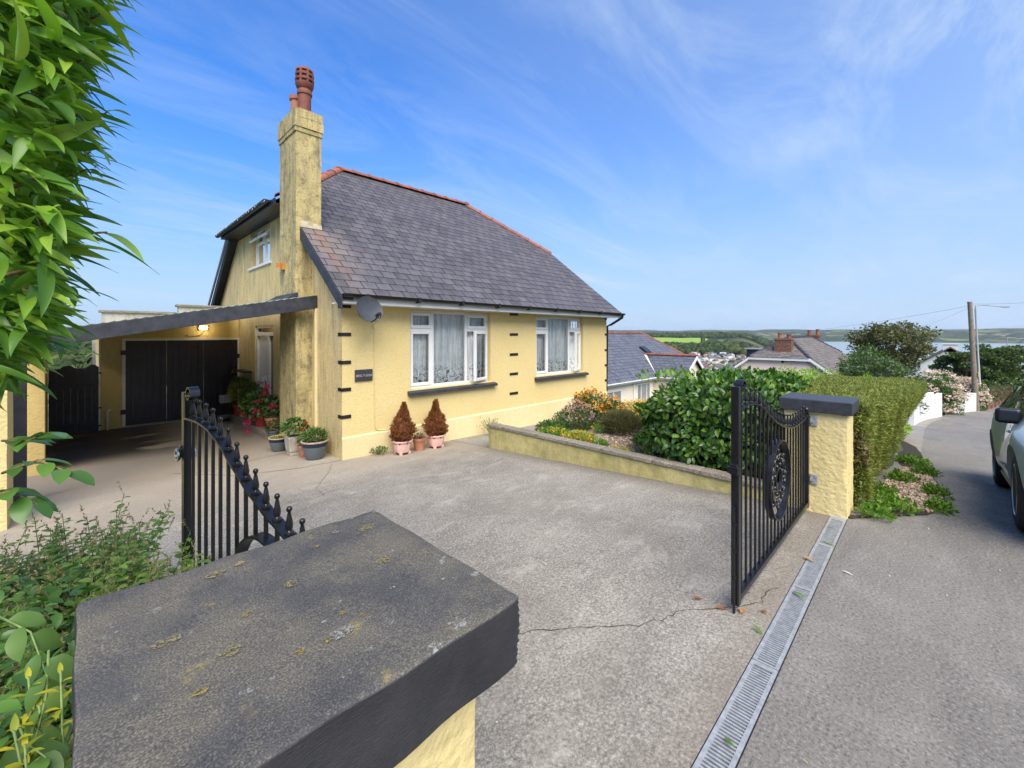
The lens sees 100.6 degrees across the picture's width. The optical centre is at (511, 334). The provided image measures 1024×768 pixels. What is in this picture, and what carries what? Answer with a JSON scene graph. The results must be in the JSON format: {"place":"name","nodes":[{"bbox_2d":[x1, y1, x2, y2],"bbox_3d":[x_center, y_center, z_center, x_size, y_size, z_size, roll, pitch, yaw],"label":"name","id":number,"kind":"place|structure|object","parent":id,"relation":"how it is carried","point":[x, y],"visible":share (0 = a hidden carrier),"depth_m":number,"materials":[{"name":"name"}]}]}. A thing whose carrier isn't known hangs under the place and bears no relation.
{"place":"outdoors","nodes":[
{"label":"outdoors","id":0,"kind":"place"},
{"bbox_2d":[226,375,250,415],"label":"potted plant","id":1,"kind":"object","parent":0,"point":[235,384],"visible":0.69,"depth_m":9.60,"materials":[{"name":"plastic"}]},
{"bbox_2d":[0,413,829,767],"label":"driveway","id":2,"kind":"structure","parent":0,"point":[644,663],"depth_m":3.40,"materials":[{"name":"concrete"}]},
{"bbox_2d":[27,357,47,476],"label":"boundary wall","id":3,"kind":"structure","parent":2,"relation":"on","point":[37,409],"depth_m":5.90,"materials":[{"name":"paint"}]},
{"bbox_2d":[92,340,95,364],"bbox_3d":[-9.039,1.125,9.207,0.050,2.051,0.090,0,0,45],"label":"stay post","id":4,"kind":"object","parent":2,"relation":"on","point":[93,354],"depth_m":9.18,"materials":[{"name":"metal"}]},
{"bbox_2d":[13,292,316,501],"bbox_3d":[-6.245,0.620,7.726,5.020,2.660,3.350,0,0,45],"label":"carport","id":5,"kind":"object","parent":2,"relation":"on","point":[288,303],"visible":0.74,"depth_m":5.69,"materials":[{"name":"grey paint"}]},
{"bbox_2d":[215,375,232,421],"bbox_3d":[-6.646,1.467,9.841,0.280,1.065,0.340,0,0,45],"label":"trolley","id":6,"kind":"object","parent":2,"relation":"on","point":[224,399],"visible":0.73,"depth_m":9.80,"materials":[{"name":"black metal"}]},
{"bbox_2d":[237,376,278,433],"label":"potted geraniums","id":7,"kind":"object","parent":2,"relation":"on","point":[261,402],"visible":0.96,"depth_m":8.30,"materials":[{"name":"plant"}]},
{"bbox_2d":[265,419,279,436],"bbox_3d":[-4.451,1.761,7.908,0.313,0.374,0.296,0,0,45],"label":"blue pot","id":8,"kind":"object","parent":2,"relation":"on","point":[270,431],"visible":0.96,"depth_m":7.87,"materials":[{"name":"grey ceramic"}]},
{"bbox_2d":[268,434,286,451],"bbox_3d":[-3.888,1.798,7.097,0.328,0.270,0.326,0,0,45],"label":"glazed pot","id":9,"kind":"object","parent":2,"relation":"on","point":[277,443],"visible":0.87,"depth_m":6.99,"materials":[{"name":"grey ceramic"}]},
{"bbox_2d":[278,416,309,455],"bbox_3d":[-3.500,1.618,6.841,0.465,0.616,0.471,0,0,45],"label":"stone planter","id":10,"kind":"object","parent":2,"relation":"on","point":[291,447],"visible":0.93,"depth_m":6.75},
{"bbox_2d":[71,510,519,767],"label":"gate pillar","id":11,"kind":"structure","parent":2,"relation":"on","point":[374,639],"depth_m":0.70,"materials":[{"name":"paint"}]},
{"bbox_2d":[174,386,305,569],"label":"iron gate","id":12,"kind":"structure","parent":11,"relation":"attached to","point":[185,451],"depth_m":2.00,"materials":[{"name":"metal"}]},
{"bbox_2d":[296,432,311,456],"bbox_3d":[-3.286,1.727,6.713,0.256,0.390,0.265,0,0,45],"label":"terracotta pot","id":13,"kind":"object","parent":2,"relation":"on","point":[301,453],"visible":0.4,"depth_m":6.65,"materials":[{"name":"ceramic"}]},
{"bbox_2d":[299,426,328,460],"bbox_3d":[-3.060,1.662,6.580,0.454,0.511,0.452,0,0,45],"label":"glazed pot","id":14,"kind":"object","parent":2,"relation":"on","point":[314,447],"visible":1,"depth_m":6.48,"materials":[{"name":"grey ceramic"}]},
{"bbox_2d":[369,445,387,454],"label":"weed","id":15,"kind":"object","parent":2,"relation":"on","point":[379,451],"visible":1,"depth_m":6.79,"materials":[{"name":"green plant"}]},
{"bbox_2d":[388,401,418,455],"bbox_3d":[-1.767,1.495,6.866,0.499,0.847,0.507,0,0,45],"label":"potted conifer","id":16,"kind":"object","parent":2,"relation":"on","point":[402,431],"visible":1,"depth_m":6.76,"materials":[{"name":"brown plant"}]},
{"bbox_2d":[412,433,426,450],"bbox_3d":[-1.551,1.776,7.105,0.245,0.308,0.243,0,0,45],"label":"terracotta pot","id":17,"kind":"object","parent":2,"relation":"on","point":[419,442],"visible":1,"depth_m":7.03,"materials":[{"name":"ceramic"}]},
{"bbox_2d":[421,398,448,448],"bbox_3d":[-1.308,1.515,7.325,0.498,0.844,0.466,0,0,3],"label":"potted conifer","id":18,"kind":"object","parent":2,"relation":"on","point":[435,428],"visible":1,"depth_m":7.21,"materials":[{"name":"brown plant"}]},
{"bbox_2d":[690,516,847,767],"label":"drain channel","id":19,"kind":"object","parent":2,"relation":"on","point":[737,719],"visible":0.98,"depth_m":2.11,"materials":[{"name":"grey metal"}]},
{"bbox_2d":[779,392,858,534],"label":"gate pillar","id":20,"kind":"structure","parent":2,"relation":"on","point":[831,453],"depth_m":3.90,"materials":[{"name":"paint"}]},
{"bbox_2d":[727,379,808,613],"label":"iron gate","id":21,"kind":"structure","parent":20,"relation":"attached to","point":[782,503],"depth_m":2.96,"materials":[{"name":"metal"}]},
{"bbox_2d":[810,474,817,484],"bbox_3d":[2.807,1.347,3.953,0.055,0.095,0.022,0,0,45],"label":"hinge bracket","id":22,"kind":"object","parent":20,"relation":"attached to","point":[814,479],"visible":1,"depth_m":3.95,"materials":[{"name":"metal"}]},
{"bbox_2d":[810,415,817,425],"bbox_3d":[2.807,0.802,3.953,0.055,0.095,0.022,0,0,45],"label":"hinge bracket","id":23,"kind":"object","parent":20,"relation":"attached to","point":[813,420],"visible":1,"depth_m":3.95,"materials":[{"name":"metal"}]},
{"bbox_2d":[453,416,591,446],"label":"house path","id":24,"kind":"structure","parent":0,"point":[481,440],"depth_m":7.97,"materials":[{"name":"concrete"}]},
{"bbox_2d":[477,417,502,432],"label":"seedlings","id":25,"kind":"object","parent":24,"relation":"on","point":[483,421],"visible":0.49,"depth_m":8.29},
{"bbox_2d":[29,0,1023,330],"label":"sky","id":26,"kind":"structure","parent":0,"point":[697,164],"materials":[{"name":"blue"}]},
{"bbox_2d":[48,328,1023,765],"bbox_3d":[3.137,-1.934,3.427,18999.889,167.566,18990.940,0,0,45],"label":"terrain","id":27,"kind":"structure","parent":0,"point":[988,336],"depth_m":3919.23,"materials":[{"name":"plant"}]},
{"bbox_2d":[0,390,12,530],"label":"boundary pier","id":28,"kind":"structure","parent":27,"relation":"on","point":[6,450],"depth_m":4.16,"materials":[{"name":"paint"}]},
{"bbox_2d":[48,326,166,387],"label":"hillside wood","id":29,"kind":"object","parent":27,"relation":"on","point":[75,360],"visible":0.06,"depth_m":277.94,"materials":[{"name":"plant"}]},
{"bbox_2d":[95,304,239,429],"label":"garage","id":30,"kind":"structure","parent":27,"relation":"on","point":[133,380],"depth_m":9.64,"materials":[{"name":"yellow paint"}]},
{"bbox_2d":[48,339,100,433],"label":"side gate","id":31,"kind":"structure","parent":30,"relation":"attached to","point":[75,406],"depth_m":8.65,"materials":[{"name":"paint"}]},
{"bbox_2d":[126,341,165,425],"bbox_3d":[-8.133,1.052,9.455,0.042,1.835,0.689,0,0,45],"label":"door leaf","id":32,"kind":"structure","parent":30,"relation":"in","point":[145,360],"depth_m":9.44,"materials":[{"name":"paint"}]},
{"bbox_2d":[167,340,203,420],"bbox_3d":[-7.645,1.052,9.950,0.042,1.835,0.689,0,0,45],"label":"door leaf","id":33,"kind":"structure","parent":30,"relation":"in","point":[185,358],"depth_m":9.89,"materials":[{"name":"paint"}]},
{"bbox_2d":[204,340,236,415],"bbox_3d":[-7.158,1.052,10.446,0.042,1.835,0.689,0,0,45],"label":"door leaf","id":34,"kind":"structure","parent":30,"relation":"in","point":[219,355],"depth_m":10.39,"materials":[{"name":"paint"}]},
{"bbox_2d":[208,66,624,459],"bbox_3d":[-2.926,-0.760,11.940,9.038,7.820,8.244,0,0,45],"label":"bungalow","id":35,"kind":"object","parent":27,"relation":"on","point":[484,316],"visible":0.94,"depth_m":8.35,"materials":[{"name":"paint"}]},
{"bbox_2d":[237,379,267,420],"bbox_3d":[-5.513,1.393,9.078,0.755,0.891,0.619,0,0,45],"label":"dark shrub pot","id":36,"kind":"object","parent":35,"relation":"on","point":[249,389],"visible":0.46,"depth_m":9.02,"materials":[{"name":"green plant"}]},
{"bbox_2d":[249,225,269,265],"bbox_3d":[-5.564,-1.980,9.536,1.410,0.860,0.300,0,0,45],"label":"window","id":37,"kind":"structure","parent":35,"relation":"in","point":[263,247],"depth_m":9.67,"materials":[{"name":"white plastic"}]},
{"bbox_2d":[263,407,279,428],"bbox_3d":[-4.653,1.608,8.239,0.347,0.460,0.370,0,0,45],"label":"terracotta pot","id":38,"kind":"object","parent":35,"relation":"on","point":[274,412],"visible":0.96,"depth_m":8.17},
{"bbox_2d":[355,369,372,381],"bbox_3d":[-2.346,0.643,6.730,0.032,0.183,0.290,0,0,45],"label":"house sign","id":39,"kind":"object","parent":35,"relation":"attached to","point":[364,375],"visible":1,"depth_m":6.72,"materials":[{"name":"grey stone"}]},
{"bbox_2d":[356,296,388,430],"bbox_3d":[-2.124,0.506,6.652,0.569,2.150,1.245,0,0,3],"label":"satellite dish","id":40,"kind":"object","parent":35,"relation":"on","point":[369,308],"visible":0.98,"depth_m":6.27,"materials":[{"name":"grey metal"}]},
{"bbox_2d":[410,310,487,388],"bbox_3d":[-1.186,0.285,8.102,0.492,1.450,1.883,0,0,45],"label":"window","id":41,"kind":"structure","parent":35,"relation":"in","point":[455,340],"depth_m":8.16,"materials":[{"name":"white plastic"}]},
{"bbox_2d":[536,316,580,375],"bbox_3d":[1.101,0.285,10.443,0.467,1.450,1.848,0,0,45],"label":"window","id":42,"kind":"structure","parent":35,"relation":"in","point":[557,338],"depth_m":10.61,"materials":[{"name":"white plastic"}]},
{"bbox_2d":[487,422,779,499],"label":"garden wall","id":43,"kind":"structure","parent":27,"relation":"on","point":[536,444],"depth_m":5.57,"materials":[{"name":"paint"}]},
{"bbox_2d":[607,331,711,408],"bbox_3d":[5.873,3.221,25.352,8.500,6.858,17.773,0,0,45],"label":"neighbour bungalow","id":44,"kind":"object","parent":27,"relation":"on","point":[631,354],"visible":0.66,"depth_m":24.13,"materials":[{"name":"stone"}]},
{"bbox_2d":[607,389,621,408],"bbox_3d":[5.000,3.465,21.037,0.050,1.370,1.600,0,0,45],"label":"window","id":45,"kind":"structure","parent":44,"relation":"in","point":[616,392],"depth_m":21.28,"materials":[{"name":"white plastic"}]},
{"bbox_2d":[637,382,649,401],"bbox_3d":[7.210,3.325,23.282,0.050,1.350,1.500,0,0,45],"label":"window","id":46,"kind":"structure","parent":44,"relation":"in","point":[643,389],"depth_m":23.28,"materials":[{"name":"glass"}]},
{"bbox_2d":[653,337,707,342],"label":"pasture","id":47,"kind":"structure","parent":27,"relation":"on","point":[687,340],"depth_m":1465.25,"materials":[{"name":"plant"}]},
{"bbox_2d":[647,333,766,346],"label":"hedgerow","id":48,"kind":"object","parent":27,"relation":"on","point":[741,335],"visible":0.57,"depth_m":1646.84,"materials":[{"name":"plant"}]},
{"bbox_2d":[645,331,769,340],"bbox_3d":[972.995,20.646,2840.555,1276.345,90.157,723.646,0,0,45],"label":"hedgerow","id":49,"kind":"object","parent":27,"relation":"on","point":[700,332],"visible":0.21,"depth_m":2944.25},
{"bbox_2d":[650,333,769,345],"bbox_3d":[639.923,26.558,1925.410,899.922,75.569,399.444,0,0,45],"label":"hedgerow","id":50,"kind":"object","parent":27,"relation":"on","point":[706,334],"visible":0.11,"depth_m":1854.78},
{"bbox_2d":[664,340,759,356],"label":"valley wood","id":51,"kind":"object","parent":27,"relation":"on","point":[690,347],"visible":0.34,"depth_m":933.90,"materials":[{"name":"plant"}]},
{"bbox_2d":[676,333,771,343],"bbox_3d":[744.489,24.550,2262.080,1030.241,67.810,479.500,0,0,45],"label":"hedgerow","id":52,"kind":"object","parent":27,"relation":"on","point":[757,338],"visible":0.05,"depth_m":2060.87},
{"bbox_2d":[703,353,746,372],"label":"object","id":53,"kind":"object","parent":27,"relation":"on","point":[730,361],"visible":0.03,"depth_m":725.81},
{"bbox_2d":[744,348,761,356],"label":"house","id":54,"kind":"structure","parent":27,"relation":"on","point":[750,351],"depth_m":57.64,"materials":[{"name":"paint"}]},
{"bbox_2d":[732,329,848,380],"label":"pink house","id":55,"kind":"structure","parent":27,"relation":"on","point":[788,350],"depth_m":26.43,"materials":[{"name":"tile"}]},
{"bbox_2d":[775,364,840,381],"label":"lime shrub","id":56,"kind":"object","parent":27,"relation":"on","point":[815,373],"visible":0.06,"depth_m":12.57,"materials":[{"name":"green plant"}]},
{"bbox_2d":[835,343,891,374],"bbox_3d":[17.029,2.508,20.448,2.461,4.284,3.259,0,0,45],"label":"round shrub","id":57,"kind":"object","parent":27,"relation":"on","point":[852,357],"visible":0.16,"depth_m":20.43,"materials":[{"name":"green plant"}]},
{"bbox_2d":[840,349,929,413],"bbox_3d":[15.349,2.426,17.764,3.069,3.648,4.403,0,0,45],"label":"round shrub","id":58,"kind":"object","parent":27,"relation":"on","point":[879,366],"visible":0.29,"depth_m":17.23,"materials":[{"name":"green plant"}]},
{"bbox_2d":[861,372,913,435],"bbox_3d":[9.628,2.401,11.573,1.944,2.799,2.212,0,0,45],"label":"lime shrub","id":59,"kind":"object","parent":27,"relation":"on","point":[907,428],"visible":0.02,"depth_m":10.89,"materials":[{"name":"green plant"}]},
{"bbox_2d":[842,320,942,371],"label":"tree","id":60,"kind":"object","parent":27,"relation":"on","point":[892,336],"visible":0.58,"depth_m":40.53,"materials":[{"name":"green plant"}]},
{"bbox_2d":[908,392,941,425],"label":"white wall","id":61,"kind":"structure","parent":27,"relation":"on","point":[932,400],"depth_m":19.74,"materials":[{"name":"paint"}]},
{"bbox_2d":[916,343,959,378],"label":"white cottage","id":62,"kind":"structure","parent":27,"relation":"on","point":[950,347],"depth_m":63.87,"materials":[{"name":"paint"}]},
{"bbox_2d":[910,369,971,415],"bbox_3d":[25.666,3.573,25.721,3.047,3.095,3.724,0,0,45],"label":"hydrangea","id":63,"kind":"object","parent":27,"relation":"on","point":[946,386],"visible":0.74,"depth_m":24.86,"materials":[{"name":"pink plant"}]},
{"bbox_2d":[955,393,975,412],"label":"white wall","id":64,"kind":"structure","parent":27,"relation":"on","point":[971,407],"depth_m":28.29,"materials":[{"name":"paint"}]},
{"bbox_2d":[927,347,1007,386],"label":"tree","id":65,"kind":"object","parent":27,"relation":"on","point":[991,366],"visible":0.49,"depth_m":46.17,"materials":[{"name":"green plant"}]},
{"bbox_2d":[953,375,992,410],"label":"hydrangea","id":66,"kind":"object","parent":27,"relation":"on","point":[984,398],"visible":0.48,"depth_m":30.16,"materials":[{"name":"beige plant"}]},
{"bbox_2d":[967,302,979,410],"bbox_3d":[32.370,1.789,29.746,0.806,8.178,0.414,0,0,-4],"label":"telegraph pole","id":67,"kind":"object","parent":27,"relation":"on","point":[974,375],"visible":0.84,"depth_m":29.69,"materials":[{"name":"wood"}]},
{"bbox_2d":[944,343,1023,389],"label":"tree","id":68,"kind":"object","parent":27,"relation":"on","point":[1011,354],"visible":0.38,"depth_m":48.33,"materials":[{"name":"green plant"}]},
{"bbox_2d":[982,387,1012,409],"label":"brick wall","id":69,"kind":"structure","parent":27,"relation":"on","point":[998,403],"depth_m":34.24,"materials":[{"name":"brick"}]},
{"bbox_2d":[982,385,1013,403],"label":"hedge","id":70,"kind":"object","parent":27,"relation":"on","point":[998,389],"visible":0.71,"depth_m":35.83,"materials":[{"name":"plant"}]},
{"bbox_2d":[980,344,1023,392],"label":"tree","id":71,"kind":"object","parent":27,"relation":"on","point":[1021,349],"visible":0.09,"depth_m":50.53,"materials":[{"name":"green plant"}]},
{"bbox_2d":[570,412,778,482],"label":"garden soil","id":72,"kind":"structure","parent":0,"point":[691,458],"depth_m":5.49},
{"bbox_2d":[534,417,573,431],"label":"ground plant","id":73,"kind":"object","parent":72,"relation":"on","point":[548,423],"visible":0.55,"depth_m":7.17,"materials":[{"name":"green plant"}]},
{"bbox_2d":[538,426,570,436],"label":"ground plant","id":74,"kind":"object","parent":72,"relation":"on","point":[551,430],"visible":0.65,"depth_m":6.70,"materials":[{"name":"green plant"}]},
{"bbox_2d":[558,398,595,430],"bbox_3d":[1.105,1.398,7.313,0.675,0.576,0.682,0,0,45],"label":"sedum","id":75,"kind":"object","parent":72,"relation":"on","point":[574,417],"visible":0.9,"depth_m":7.26,"materials":[{"name":"pink plant"}]},
{"bbox_2d":[561,429,597,442],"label":"ground plant","id":76,"kind":"object","parent":72,"relation":"on","point":[584,435],"visible":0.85,"depth_m":6.32,"materials":[{"name":"yellow plant"}]},
{"bbox_2d":[571,386,609,426],"bbox_3d":[1.489,1.361,8.006,0.857,0.749,0.856,0,0,45],"label":"coneflower","id":77,"kind":"object","parent":72,"relation":"on","point":[587,396],"visible":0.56,"depth_m":7.90,"materials":[{"name":"orange plant"}]},
{"bbox_2d":[595,394,625,423],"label":"coneflower","id":78,"kind":"object","parent":72,"relation":"on","point":[611,404],"visible":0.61,"depth_m":7.53,"materials":[{"name":"orange plant"}]},
{"bbox_2d":[588,428,640,448],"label":"garden gravel","id":79,"kind":"structure","parent":72,"relation":"on","point":[618,445],"depth_m":6.44,"materials":[{"name":"gravel"}]},
{"bbox_2d":[590,421,605,433],"bbox_3d":[1.427,1.538,6.956,0.271,0.241,0.291,0,0,45],"label":"spurge","id":80,"kind":"object","parent":79,"relation":"on","point":[598,429],"visible":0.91,"depth_m":6.93,"materials":[{"name":"green plant"}]},
{"bbox_2d":[592,438,610,446],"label":"weed","id":81,"kind":"object","parent":79,"relation":"on","point":[601,441],"visible":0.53,"depth_m":5.95,"materials":[{"name":"green plant"}]},
{"bbox_2d":[559,429,683,456],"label":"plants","id":82,"kind":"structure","parent":79,"relation":"on","point":[616,435],"depth_m":6.80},
{"bbox_2d":[627,424,644,447],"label":"straggly plant","id":83,"kind":"object","parent":79,"relation":"on","point":[636,431],"visible":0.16,"depth_m":6.00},
{"bbox_2d":[629,436,669,457],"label":"straggly plant","id":84,"kind":"object","parent":79,"relation":"on","point":[648,450],"visible":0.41,"depth_m":5.54,"materials":[{"name":"green plant"}]},
{"bbox_2d":[596,407,642,436],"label":"heather","id":85,"kind":"object","parent":72,"relation":"on","point":[618,421],"visible":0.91,"depth_m":6.83,"materials":[{"name":"plant"}]},
{"bbox_2d":[622,398,647,421],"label":"daisies","id":86,"kind":"object","parent":72,"relation":"on","point":[628,406],"visible":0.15,"depth_m":7.89,"materials":[{"name":"yellow plant"}]},
{"bbox_2d":[631,364,818,477],"bbox_3d":[3.200,1.302,6.306,2.302,1.782,3.924,0,0,45],"label":"laurel bush","id":87,"kind":"object","parent":72,"relation":"on","point":[690,418],"visible":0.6,"depth_m":5.03,"materials":[{"name":"green plant"}]},
{"bbox_2d":[737,406,1023,767],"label":"road","id":88,"kind":"structure","parent":0,"point":[906,664],"depth_m":2.27,"materials":[{"name":"asphalt"}]},
{"bbox_2d":[394,463,1014,748],"bbox_3d":[2.511,1.832,4.164,7.221,0.386,8.457,0,0,45],"label":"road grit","id":89,"kind":"object","parent":88,"relation":"on","point":[749,591],"visible":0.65,"depth_m":2.90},
{"bbox_2d":[974,305,1010,408],"bbox_3d":[34.386,1.819,30.398,2.570,7.912,0.247,0,0,0],"label":"street lamp","id":90,"kind":"object","parent":88,"relation":"on","point":[978,360],"visible":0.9,"depth_m":30.37,"materials":[{"name":"metal"}]},
{"bbox_2d":[990,386,1023,531],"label":"parked car","id":91,"kind":"object","parent":88,"relation":"on","point":[1007,433],"visible":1,"depth_m":4.24,"materials":[{"name":"grey paint"}]},
{"bbox_2d":[848,441,944,517],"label":"verge soil","id":92,"kind":"structure","parent":0,"point":[910,449],"depth_m":6.65,"materials":[{"name":"soil"}]},
{"bbox_2d":[778,373,927,506],"bbox_3d":[5.935,1.762,7.551,2.106,2.304,8.764,0,0,45],"label":"clipped hedge","id":93,"kind":"object","parent":92,"relation":"on","point":[884,412],"visible":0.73,"depth_m":5.19,"materials":[{"name":"plant"}]},
{"bbox_2d":[853,500,896,522],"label":"verge weed","id":94,"kind":"object","parent":92,"relation":"on","point":[878,511],"visible":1,"depth_m":3.79,"materials":[{"name":"green plant"}]},
{"bbox_2d":[866,489,924,516],"bbox_3d":[3.653,1.599,4.062,0.411,0.187,0.402,0,0,-4],"label":"verge weed","id":95,"kind":"object","parent":92,"relation":"on","point":[892,501],"visible":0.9,"depth_m":4.01,"materials":[{"name":"green plant"}]},
{"bbox_2d":[894,453,933,465],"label":"verge weed","id":96,"kind":"object","parent":92,"relation":"on","point":[911,459],"visible":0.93,"depth_m":6.71,"materials":[{"name":"green plant"}]},
{"bbox_2d":[908,463,943,476],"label":"verge weed","id":97,"kind":"object","parent":92,"relation":"on","point":[922,468],"visible":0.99,"depth_m":5.83,"materials":[{"name":"green plant"}]},
{"bbox_2d":[916,482,956,500],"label":"verge weed","id":98,"kind":"object","parent":92,"relation":"on","point":[929,488],"visible":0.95,"depth_m":4.64,"materials":[{"name":"green plant"}]},
{"bbox_2d":[881,466,943,512],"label":"verge gravel","id":99,"kind":"structure","parent":0,"point":[909,489],"depth_m":4.88,"materials":[{"name":"gravel"}]},
{"bbox_2d":[872,480,900,496],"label":"verge weed","id":100,"kind":"object","parent":99,"relation":"on","point":[892,489],"visible":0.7,"depth_m":4.50,"materials":[{"name":"green plant"}]},
{"bbox_2d":[883,467,921,482],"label":"verge weed","id":101,"kind":"object","parent":99,"relation":"on","point":[905,477],"visible":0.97,"depth_m":5.27,"materials":[{"name":"green plant"}]},
{"bbox_2d":[923,495,959,516],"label":"verge weed","id":102,"kind":"object","parent":99,"relation":"on","point":[933,502],"visible":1,"depth_m":4.02,"materials":[{"name":"green plant"}]},
{"bbox_2d":[801,342,1023,382],"bbox_3d":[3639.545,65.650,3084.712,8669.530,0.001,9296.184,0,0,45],"label":"sea","id":103,"kind":"structure","parent":0,"point":[842,346],"depth_m":2557.76,"materials":[{"name":"liquid"}]},
{"bbox_2d":[903,418,942,451],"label":"crossover pavement","id":104,"kind":"structure","parent":0,"point":[915,438],"depth_m":11.79,"materials":[{"name":"concrete"}]},
{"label":"bed soil","id":105,"kind":"structure","parent":0,"visible":0},
{"bbox_2d":[0,0,159,410],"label":"leafy shrub","id":106,"kind":"object","parent":105,"relation":"on","point":[51,52],"visible":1,"depth_m":0.95,"materials":[{"name":"green plant"}]},
{"bbox_2d":[0,432,94,524],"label":"oval leaf twig","id":107,"kind":"object","parent":106,"relation":"attached to","point":[20,508],"visible":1,"depth_m":0.95,"materials":[{"name":"plant"}]},
{"bbox_2d":[0,481,211,767],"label":"mint bed","id":108,"kind":"object","parent":105,"relation":"on","point":[113,571],"visible":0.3,"depth_m":1.92,"materials":[{"name":"green plant"}]},
{"bbox_2d":[0,662,72,767],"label":"variegated plant","id":109,"kind":"object","parent":108,"relation":"on","point":[14,726],"visible":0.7,"depth_m":0.85,"materials":[{"name":"yellow plant"}]},
{"bbox_2d":[0,564,96,767],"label":"rose shoots","id":110,"kind":"object","parent":108,"relation":"on","point":[54,753],"visible":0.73,"depth_m":0.92,"materials":[{"name":"green plant"}]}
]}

